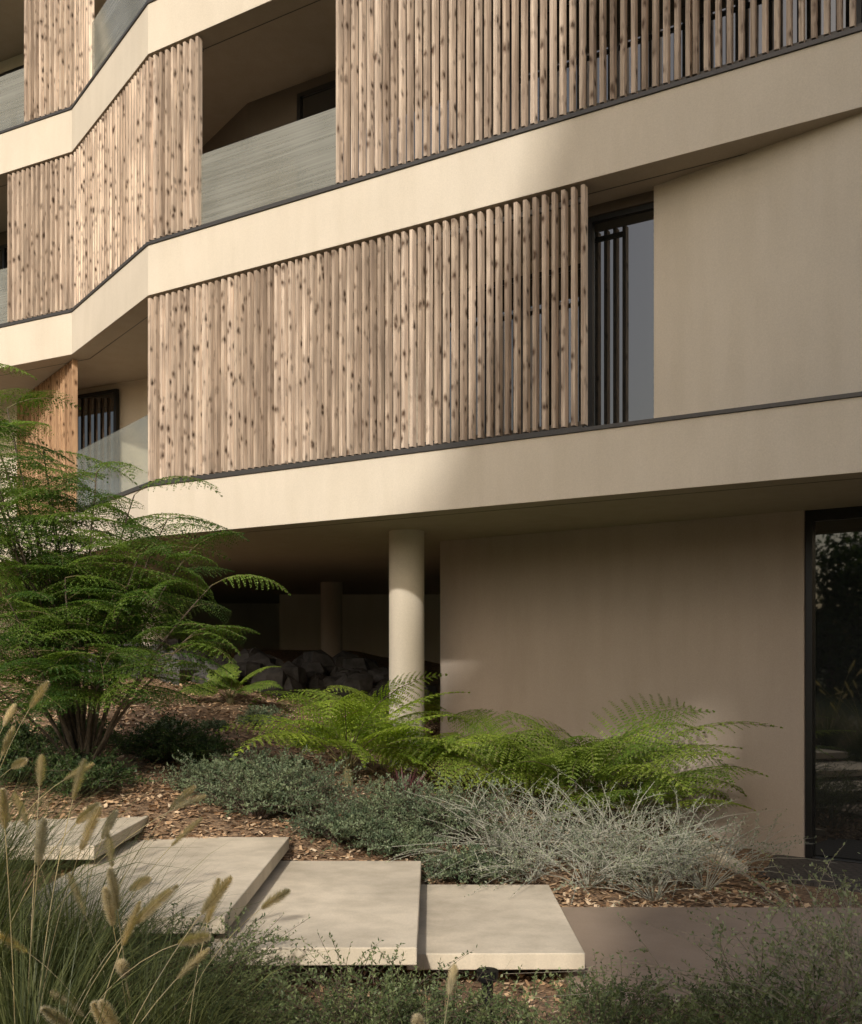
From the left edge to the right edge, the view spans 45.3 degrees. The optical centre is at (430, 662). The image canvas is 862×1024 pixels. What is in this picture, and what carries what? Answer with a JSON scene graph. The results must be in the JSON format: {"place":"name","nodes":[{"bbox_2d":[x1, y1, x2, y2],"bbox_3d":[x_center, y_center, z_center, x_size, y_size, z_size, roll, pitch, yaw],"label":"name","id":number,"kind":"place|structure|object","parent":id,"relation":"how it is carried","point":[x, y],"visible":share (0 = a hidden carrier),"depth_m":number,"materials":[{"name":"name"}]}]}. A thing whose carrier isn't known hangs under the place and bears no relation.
{"place":"outdoors","nodes":[
{"label":"outdoors","id":0,"kind":"place"},
{"bbox_2d":[9,309,69,322],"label":"timber screen bottom track","id":1,"kind":"structure","parent":0,"point":[41,315],"depth_m":16.64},
{"bbox_2d":[0,728,100,918],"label":"fountain grass","id":2,"kind":"object","parent":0,"point":[18,761],"depth_m":6.46,"materials":[{"name":"plant"}]},
{"bbox_2d":[0,742,353,1023],"bbox_3d":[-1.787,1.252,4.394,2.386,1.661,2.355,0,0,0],"label":"fountain grass","id":3,"kind":"object","parent":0,"point":[150,908],"depth_m":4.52,"materials":[{"name":"plant"}]},
{"bbox_2d":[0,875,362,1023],"bbox_3d":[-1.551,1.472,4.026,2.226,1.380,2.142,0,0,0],"label":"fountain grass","id":4,"kind":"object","parent":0,"point":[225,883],"depth_m":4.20,"materials":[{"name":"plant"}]},
{"bbox_2d":[155,421,584,482],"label":"timber screen bottom track","id":5,"kind":"structure","parent":0,"point":[384,452],"depth_m":11.69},
{"bbox_2d":[400,308,400,444],"bbox_3d":[-0.416,-3.520,13.437,0.090,2.180,0.094,0,0,0],"label":"balcony window mullion","id":6,"kind":"object","parent":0,"point":[400,376],"visible":0.14,"depth_m":13.41},
{"bbox_2d":[0,645,861,1023],"bbox_3d":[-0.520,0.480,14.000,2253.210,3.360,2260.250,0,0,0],"label":"ground","id":7,"kind":"structure","parent":0,"point":[212,820],"depth_m":9.71,"materials":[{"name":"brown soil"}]},
{"bbox_2d":[0,580,20,639],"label":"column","id":8,"kind":"structure","parent":7,"relation":"on","point":[8,611],"depth_m":20.39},
{"bbox_2d":[0,816,148,859],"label":"stone step","id":9,"kind":"object","parent":7,"relation":"on","point":[134,821],"visible":0.45,"depth_m":8.53,"materials":[{"name":"stone"}]},
{"bbox_2d":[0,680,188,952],"bbox_3d":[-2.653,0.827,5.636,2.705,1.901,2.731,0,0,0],"label":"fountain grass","id":10,"kind":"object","parent":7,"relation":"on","point":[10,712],"depth_m":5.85,"materials":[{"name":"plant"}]},
{"bbox_2d":[22,599,176,646],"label":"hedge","id":11,"kind":"object","parent":7,"relation":"on","point":[82,644],"visible":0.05,"depth_m":24.05,"materials":[{"name":"green plant"}]},
{"bbox_2d":[0,709,255,800],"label":"dark shrub","id":12,"kind":"object","parent":7,"relation":"on","point":[163,747],"visible":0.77,"depth_m":10.70,"materials":[{"name":"green plant"}]},
{"bbox_2d":[0,837,288,933],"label":"stone step","id":13,"kind":"object","parent":7,"relation":"on","point":[263,856],"visible":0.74,"depth_m":7.76,"materials":[{"name":"stone"}]},
{"bbox_2d":[0,363,290,760],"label":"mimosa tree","id":14,"kind":"object","parent":7,"relation":"on","point":[58,664],"visible":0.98,"depth_m":9.79,"materials":[{"name":"green plant"}]},
{"bbox_2d":[23,603,278,649],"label":"garden wall","id":15,"kind":"structure","parent":7,"relation":"on","point":[262,619],"depth_m":29.00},
{"bbox_2d":[141,567,167,645],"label":"column","id":16,"kind":"structure","parent":7,"relation":"on","point":[159,569],"depth_m":18.02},
{"bbox_2d":[175,663,282,704],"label":"fern","id":17,"kind":"object","parent":7,"relation":"on","point":[231,681],"visible":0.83,"depth_m":15.28,"materials":[{"name":"green plant"}]},
{"bbox_2d":[135,704,330,767],"bbox_3d":[-2.106,0.931,13.450,2.503,0.724,3.288,0,0,31],"label":"creeping plant","id":18,"kind":"object","parent":7,"relation":"on","point":[222,723],"visible":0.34,"depth_m":14.09,"materials":[{"name":"green plant"}]},
{"bbox_2d":[81,638,436,705],"bbox_3d":[-2.990,0.251,18.025,6.065,1.391,2.356,0,0,-15],"label":"rock pile","id":19,"kind":"object","parent":7,"relation":"on","point":[321,670],"visible":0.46,"depth_m":17.69,"materials":[{"name":"grey stone"}]},
{"bbox_2d":[207,861,420,965],"bbox_3d":[-0.723,1.780,7.630,1.275,0.110,2.760,0,0,0],"label":"stone step","id":20,"kind":"object","parent":7,"relation":"on","point":[362,905],"visible":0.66,"depth_m":7.13,"materials":[{"name":"stone"}]},
{"bbox_2d":[321,582,341,656],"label":"column","id":21,"kind":"structure","parent":7,"relation":"on","point":[331,619],"depth_m":21.30,"materials":[{"name":"beige concrete"}]},
{"bbox_2d":[151,742,538,885],"bbox_3d":[-0.891,1.376,9.994,4.008,1.183,2.407,0,0,14],"label":"grey green shrub","id":22,"kind":"object","parent":7,"relation":"on","point":[263,785],"visible":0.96,"depth_m":9.75,"materials":[{"name":"green plant"}]},
{"bbox_2d":[215,671,475,784],"bbox_3d":[-0.901,0.785,11.584,2.916,1.385,2.821,0,0,0],"label":"fern","id":23,"kind":"object","parent":7,"relation":"on","point":[342,735],"visible":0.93,"depth_m":11.51,"materials":[{"name":"green plant"}]},
{"bbox_2d":[279,594,439,662],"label":"wall","id":24,"kind":"structure","parent":7,"relation":"on","point":[365,623],"depth_m":25.20,"materials":[{"name":"brown paint"}]},
{"bbox_2d":[290,685,445,723],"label":"fern","id":25,"kind":"object","parent":7,"relation":"on","point":[434,706],"visible":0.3,"depth_m":14.55,"materials":[{"name":"green plant"}]},
{"bbox_2d":[382,764,427,798],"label":"shrub","id":26,"kind":"object","parent":7,"relation":"on","point":[409,780],"visible":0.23,"depth_m":11.08,"materials":[{"name":"green plant"}]},
{"bbox_2d":[389,529,423,771],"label":"column","id":27,"kind":"structure","parent":7,"relation":"on","point":[406,601],"depth_m":12.95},
{"bbox_2d":[0,397,861,602],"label":"floor slab","id":28,"kind":"structure","parent":27,"relation":"on","point":[806,444],"depth_m":11.36,"materials":[{"name":"concrete"}]},
{"bbox_2d":[0,250,580,517],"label":"back wall","id":29,"kind":"structure","parent":28,"relation":"on","point":[133,422],"depth_m":17.78,"materials":[{"name":"beige paint"}]},
{"bbox_2d":[78,393,112,506],"bbox_3d":[-6.327,-3.560,18.384,2.000,2.360,0.020,0,0,28],"label":"balcony window glass","id":30,"kind":"object","parent":29,"relation":"attached to","point":[95,427],"visible":0.21,"depth_m":18.14,"materials":[{"name":"glass"}]},
{"bbox_2d":[78,389,118,398],"bbox_3d":[-6.330,-4.720,18.379,2.020,0.060,0.070,0,0,28],"label":"balcony window head","id":31,"kind":"object","parent":29,"relation":"attached to","point":[110,391],"visible":0.36,"depth_m":18.08},
{"bbox_2d":[113,392,118,494],"bbox_3d":[-5.462,-3.560,17.924,0.088,2.260,0.093,0,0,0],"label":"balcony window mullion","id":32,"kind":"object","parent":29,"relation":"attached to","point":[115,437],"visible":0.64,"depth_m":17.89},
{"bbox_2d":[309,310,392,456],"bbox_3d":[-1.537,-3.520,14.134,2.680,2.280,0.020,0,0,32],"label":"balcony window glass","id":33,"kind":"object","parent":29,"relation":"attached to","point":[361,383],"visible":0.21,"depth_m":13.68,"materials":[{"name":"grey glass"}]},
{"bbox_2d":[309,303,400,327],"bbox_3d":[-1.540,-4.640,14.130,2.700,0.060,0.070,0,0,32],"label":"balcony window head","id":34,"kind":"object","parent":29,"relation":"attached to","point":[361,313],"visible":0.07,"depth_m":13.64},
{"bbox_2d":[0,32,861,402],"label":"floor slab","id":35,"kind":"structure","parent":29,"relation":"on","point":[732,114],"depth_m":11.18,"materials":[{"name":"concrete"}]},
{"bbox_2d":[0,0,558,244],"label":"back wall","id":36,"kind":"structure","parent":35,"relation":"on","point":[246,124],"depth_m":14.68,"materials":[{"name":"beige paint"}]},
{"bbox_2d":[0,248,6,319],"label":"balcony window glass","id":37,"kind":"object","parent":36,"relation":"attached to","point":[1,275],"visible":0.11,"depth_m":19.25,"materials":[{"name":"black glass"}]},
{"bbox_2d":[2,248,5,320],"bbox_3d":[-7.933,-6.670,19.220,0.088,2.080,0.093,0,0,0],"label":"balcony window mullion","id":38,"kind":"object","parent":36,"relation":"attached to","point":[4,266],"visible":0.29,"depth_m":19.20},
{"bbox_2d":[0,0,520,232],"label":"floor slab","id":39,"kind":"structure","parent":36,"relation":"on","point":[242,70],"depth_m":13.90,"materials":[{"name":"concrete"}]},
{"bbox_2d":[0,7,141,73],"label":"back wall","id":40,"kind":"structure","parent":39,"relation":"on","point":[11,63],"depth_m":19.12,"materials":[{"name":"beige paint"}]},
{"bbox_2d":[0,65,23,76],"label":"balcony window head","id":41,"kind":"object","parent":40,"relation":"attached to","point":[12,70],"visible":0.22,"depth_m":19.07},
{"bbox_2d":[0,73,23,130],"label":"balcony window glass","id":42,"kind":"object","parent":40,"relation":"attached to","point":[18,120],"visible":0.11,"depth_m":19.14,"materials":[{"name":"grey glass"}]},
{"bbox_2d":[0,0,143,61],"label":"roof slab","id":43,"kind":"structure","parent":40,"relation":"on","point":[11,28],"depth_m":18.17,"materials":[{"name":"concrete"}]},
{"bbox_2d":[0,0,155,133],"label":"floor slab metal capping","id":44,"kind":"object","parent":39,"relation":"on","point":[147,2],"visible":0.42,"depth_m":15.59,"materials":[{"name":"black metal"}]},
{"bbox_2d":[0,69,24,129],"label":"balustrade glass","id":45,"kind":"object","parent":44,"relation":"on","point":[10,93],"visible":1,"depth_m":17.02,"materials":[{"name":"glass"}]},
{"bbox_2d":[24,0,93,121],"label":"timber screen","id":46,"kind":"object","parent":44,"relation":"on","point":[58,47],"visible":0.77,"depth_m":16.51,"materials":[{"name":"brown wood"}]},
{"bbox_2d":[0,0,319,186],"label":"floor slab drip strip","id":47,"kind":"object","parent":39,"relation":"attached to","point":[253,28],"depth_m":13.07,"materials":[{"name":"black metal"}]},
{"bbox_2d":[297,97,301,195],"bbox_3d":[-1.812,-6.720,14.298,0.090,2.180,0.094,0,0,0],"label":"balcony window mullion","id":48,"kind":"object","parent":36,"relation":"attached to","point":[299,112],"visible":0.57,"depth_m":14.27},
{"bbox_2d":[302,44,448,193],"bbox_3d":[-0.729,-6.720,13.636,2.580,2.280,0.020,0,0,32],"label":"balcony window glass","id":49,"kind":"object","parent":36,"relation":"attached to","point":[319,102],"visible":0.21,"depth_m":13.97,"materials":[{"name":"grey glass"}]},
{"bbox_2d":[297,35,456,97],"bbox_3d":[-0.731,-7.840,13.631,2.600,0.060,0.070,0,0,32],"label":"balcony window head","id":50,"kind":"object","parent":36,"relation":"attached to","point":[317,89],"visible":0.36,"depth_m":14.05},
{"bbox_2d":[509,24,511,129],"bbox_3d":[0.997,-6.695,12.566,0.090,2.130,0.094,0,0,0],"label":"balcony window mullion","id":51,"kind":"object","parent":36,"relation":"attached to","point":[510,76],"visible":0.21,"depth_m":12.54},
{"bbox_2d":[509,0,578,23],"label":"balcony window head","id":52,"kind":"object","parent":36,"relation":"attached to","point":[548,10],"visible":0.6,"depth_m":12.34},
{"bbox_2d":[519,0,848,126],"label":"balcony window glass","id":53,"kind":"object","parent":36,"relation":"attached to","point":[833,15],"visible":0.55,"depth_m":11.59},
{"bbox_2d":[0,153,746,375],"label":"floor slab drip strip","id":54,"kind":"object","parent":35,"relation":"attached to","point":[458,227],"visible":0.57,"depth_m":10.67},
{"bbox_2d":[0,26,861,327],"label":"floor slab metal capping","id":55,"kind":"object","parent":35,"relation":"on","point":[610,104],"visible":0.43,"depth_m":11.00,"materials":[{"name":"black metal"}]},
{"bbox_2d":[0,270,8,323],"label":"balustrade glass","id":56,"kind":"object","parent":55,"relation":"on","point":[3,299],"visible":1,"depth_m":17.12,"materials":[{"name":"grey glass"}]},
{"bbox_2d":[7,36,201,321],"bbox_3d":[-4.877,-6.828,15.242,0.534,2.425,5.497,0,0,-44],"label":"timber screen","id":57,"kind":"object","parent":55,"relation":"on","point":[119,187],"visible":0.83,"depth_m":14.84,"materials":[{"name":"brown wood"}]},
{"bbox_2d":[200,184,336,225],"bbox_3d":[-2.024,-5.598,12.707,2.170,0.044,0.050,0,0,32],"label":"balustrade channel","id":58,"kind":"object","parent":55,"relation":"on","point":[269,204],"visible":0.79,"depth_m":12.65,"materials":[{"name":"black metal"}]},
{"bbox_2d":[201,107,336,223],"bbox_3d":[-2.025,-6.055,12.706,2.170,0.950,0.016,0,0,32],"label":"balustrade glass","id":59,"kind":"object","parent":55,"relation":"on","point":[301,135],"visible":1,"depth_m":12.58,"materials":[{"name":"clear glass"}]},
{"bbox_2d":[336,0,691,183],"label":"timber screen","id":60,"kind":"object","parent":55,"relation":"on","point":[386,84],"visible":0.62,"depth_m":11.23,"materials":[{"name":"brown wood"}]},
{"bbox_2d":[696,23,861,75],"bbox_3d":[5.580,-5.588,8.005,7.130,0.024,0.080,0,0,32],"label":"timber screen bottom track","id":61,"kind":"structure","parent":55,"relation":"on","point":[781,49],"depth_m":9.42,"materials":[{"name":"brown wood"}]},
{"bbox_2d":[693,0,855,75],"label":"timber screen","id":62,"kind":"object","parent":61,"relation":"on","point":[753,28],"visible":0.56,"depth_m":9.57,"materials":[{"name":"brown wood"}]},
{"bbox_2d":[450,269,586,437],"bbox_3d":[1.101,-3.520,12.507,2.280,2.280,0.020,0,0,32],"label":"balcony window glass","id":63,"kind":"object","parent":29,"relation":"attached to","point":[559,350],"visible":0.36,"depth_m":12.44,"materials":[{"name":"grey glass"}]},
{"bbox_2d":[441,298,442,439],"bbox_3d":[0.145,-3.520,13.090,0.090,2.180,0.094,0,0,0],"label":"balcony window mullion","id":64,"kind":"object","parent":63,"relation":"attached to","point":[441,368],"visible":0.21,"depth_m":13.05},
{"bbox_2d":[441,263,580,297],"bbox_3d":[1.099,-4.640,12.502,2.300,0.060,0.070,0,0,32],"label":"balcony window head","id":65,"kind":"object","parent":63,"relation":"attached to","point":[559,272],"visible":0.29,"depth_m":12.46},
{"bbox_2d":[521,281,522,428],"bbox_3d":[1.099,-3.520,12.502,0.090,2.180,0.094,0,0,0],"label":"balcony window mullion","id":66,"kind":"object","parent":63,"relation":"attached to","point":[521,354],"visible":0.14,"depth_m":12.46},
{"bbox_2d":[0,391,861,520],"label":"floor slab metal capping","id":67,"kind":"object","parent":28,"relation":"on","point":[706,413],"visible":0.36,"depth_m":10.68,"materials":[{"name":"black metal"}]},
{"bbox_2d":[17,359,77,514],"bbox_3d":[-6.672,-3.620,17.850,0.087,2.460,3.292,0,0,-36],"label":"timber screen","id":68,"kind":"object","parent":67,"relation":"on","point":[63,425],"visible":0.37,"depth_m":17.18,"materials":[{"name":"brown wood"}]},
{"bbox_2d":[89,481,149,504],"bbox_3d":[-4.657,-2.398,15.040,0.050,0.044,3.150,0,0,-36],"label":"balustrade channel","id":69,"kind":"object","parent":67,"relation":"on","point":[126,490],"visible":0.14,"depth_m":14.40,"materials":[{"name":"grey metal"}]},
{"bbox_2d":[148,184,587,481],"bbox_3d":[-1.081,-3.628,12.111,6.240,2.425,0.087,0,0,32],"label":"timber screen","id":70,"kind":"object","parent":67,"relation":"on","point":[228,374],"visible":0.98,"depth_m":11.93,"materials":[{"name":"brown wood"}]},
{"bbox_2d":[309,197,580,271],"bbox_3d":[-1.046,-4.735,12.169,6.196,0.050,0.040,0,0,32],"label":"timber screen rail","id":71,"kind":"object","parent":70,"relation":"attached to","point":[559,207],"visible":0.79,"depth_m":11.04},
{"bbox_2d":[106,478,861,554],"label":"floor slab drip strip","id":72,"kind":"object","parent":28,"relation":"attached to","point":[540,506],"visible":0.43,"depth_m":10.94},
{"bbox_2d":[654,113,861,417],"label":"angled wall","id":73,"kind":"structure","parent":28,"relation":"on","point":[757,276],"depth_m":9.76,"materials":[{"name":"beige paint"}]},
{"bbox_2d":[588,190,653,217],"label":"recess lintel","id":74,"kind":"structure","parent":73,"relation":"attached to","point":[621,203],"depth_m":10.83,"materials":[{"name":"beige paint"}]},
{"bbox_2d":[588,202,653,222],"bbox_3d":[2.294,-4.730,10.707,1.420,0.060,0.070,0,0,32],"label":"recessed window head","id":75,"kind":"object","parent":73,"relation":"attached to","point":[623,212],"visible":0.5,"depth_m":10.85},
{"bbox_2d":[594,209,653,425],"bbox_3d":[2.297,-3.565,10.712,1.400,2.370,0.020,0,0,32],"label":"recessed window glass","id":76,"kind":"object","parent":73,"relation":"attached to","point":[623,318],"visible":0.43,"depth_m":10.86,"materials":[{"name":"grey glass"}]},
{"bbox_2d":[587,222,593,426],"bbox_3d":[1.715,-3.565,11.064,0.090,2.270,0.094,0,0,0],"label":"recessed window mullion","id":77,"kind":"object","parent":76,"relation":"attached to","point":[590,324],"visible":0.57,"depth_m":11.03},
{"bbox_2d":[335,715,503,790],"bbox_3d":[-0.027,1.078,12.024,2.286,0.999,1.911,0,0,-18],"label":"fern","id":78,"kind":"object","parent":7,"relation":"on","point":[449,738],"visible":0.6,"depth_m":11.67,"materials":[{"name":"green plant"}]},
{"bbox_2d":[31,901,861,1023],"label":"rosemary shrub","id":79,"kind":"object","parent":7,"relation":"on","point":[410,1007],"visible":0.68,"depth_m":5.38,"materials":[{"name":"green plant"}]},
{"bbox_2d":[476,967,497,1013],"bbox_3d":[0.330,2.002,6.050,0.129,0.415,0.129,0,0,0],"label":"garden light","id":80,"kind":"object","parent":7,"relation":"on","point":[489,970],"visible":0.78,"depth_m":6.02,"materials":[{"name":"black metal"}]},
{"bbox_2d":[407,885,584,969],"bbox_3d":[0.425,1.955,7.805,1.170,0.110,2.110,0,0,0],"label":"stone step","id":81,"kind":"object","parent":7,"relation":"on","point":[527,927],"visible":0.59,"depth_m":7.33,"materials":[{"name":"stone"}]},
{"bbox_2d":[351,708,656,813],"bbox_3d":[0.826,1.175,11.682,3.050,1.247,2.924,0,0,-35],"label":"fern","id":82,"kind":"object","parent":7,"relation":"on","point":[461,760],"visible":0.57,"depth_m":11.46,"materials":[{"name":"green plant"}]},
{"bbox_2d":[386,763,833,908],"bbox_3d":[1.500,1.556,9.698,4.253,1.217,3.480,0,0,0],"label":"silver shrub","id":83,"kind":"object","parent":7,"relation":"on","point":[623,850],"visible":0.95,"depth_m":9.48,"materials":[{"name":"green plant"}]},
{"bbox_2d":[441,693,782,834],"bbox_3d":[1.858,1.162,11.314,3.496,1.602,3.582,0,0,0],"label":"fern","id":84,"kind":"object","parent":7,"relation":"on","point":[622,765],"visible":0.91,"depth_m":10.96,"materials":[{"name":"green plant"}]},
{"bbox_2d":[440,510,804,856],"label":"ground floor wall","id":85,"kind":"structure","parent":7,"relation":"on","point":[569,631],"depth_m":12.32,"materials":[{"name":"beige paint"}]},
{"bbox_2d":[522,758,767,839],"bbox_3d":[2.261,1.512,11.112,2.630,0.988,2.750,0,0,0],"label":"fern","id":86,"kind":"object","parent":7,"relation":"on","point":[657,786],"visible":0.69,"depth_m":10.84,"materials":[{"name":"green plant"}]},
{"bbox_2d":[501,841,861,1023],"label":"wiry shrub","id":87,"kind":"object","parent":7,"relation":"on","point":[844,953],"visible":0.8,"depth_m":5.79,"materials":[{"name":"green plant"}]},
{"bbox_2d":[657,814,747,872],"bbox_3d":[2.920,1.983,11.250,0.140,0.405,1.819,0,0,-13],"label":"stone edging","id":88,"kind":"object","parent":7,"relation":"on","point":[731,861],"visible":0.23,"depth_m":10.85,"materials":[{"name":"stone"}]},
{"bbox_2d":[301,960,573,1023],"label":"fountain grass","id":89,"kind":"object","parent":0,"point":[418,1018],"depth_m":4.76,"materials":[{"name":"plant"}]},
{"bbox_2d":[456,40,456,145],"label":"balcony window mullion","id":90,"kind":"object","parent":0,"point":[456,92],"visible":0.07,"depth_m":12.94},
{"bbox_2d":[339,77,686,183],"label":"timber screen bottom track","id":91,"kind":"structure","parent":0,"point":[520,128],"depth_m":10.81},
{"bbox_2d":[559,907,861,1016],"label":"path","id":92,"kind":"structure","parent":0,"point":[605,931],"depth_m":7.77,"materials":[{"name":"concrete"}]},
{"bbox_2d":[726,0,726,63],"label":"balcony window mullion","id":93,"kind":"object","parent":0,"point":[726,31],"visible":0.11,"depth_m":11.16},
{"bbox_2d":[755,854,861,892],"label":"cobble paving","id":94,"kind":"structure","parent":0,"point":[789,863],"depth_m":10.52,"materials":[{"name":"stone"}]},
{"bbox_2d":[814,518,861,861],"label":"glazed door glass","id":95,"kind":"object","parent":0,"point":[837,684],"visible":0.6,"depth_m":11.18,"materials":[{"name":"clear glass"}]},
{"bbox_2d":[805,521,813,857],"bbox_3d":[4.167,0.290,11.348,0.075,3.680,0.110,0,0,36],"label":"glazed door stile","id":96,"kind":"object","parent":95,"relation":"attached to","point":[809,684],"visible":1,"depth_m":11.30,"materials":[{"name":"black metal"}]},
{"bbox_2d":[805,506,861,521],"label":"glazed door head","id":97,"kind":"object","parent":95,"relation":"attached to","point":[835,514],"visible":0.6,"depth_m":11.15},
{"bbox_2d":[805,857,861,863],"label":"glazed door sill","id":98,"kind":"structure","parent":95,"relation":"attached to","point":[836,860],"depth_m":11.14,"materials":[{"name":"black metal"}]},
{"bbox_2d":[856,0,861,23],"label":"balcony window mullion","id":99,"kind":"object","parent":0,"point":[858,11],"visible":0.29,"depth_m":10.46},
{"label":"balustrade channel","id":100,"kind":"object","parent":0,"visible":0},
{"bbox_2d":[92,0,146,75],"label":"balustrade glass","id":101,"kind":"object","parent":100,"relation":"on","point":[117,27],"visible":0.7,"depth_m":15.10,"materials":[{"name":"grey"}]}
]}

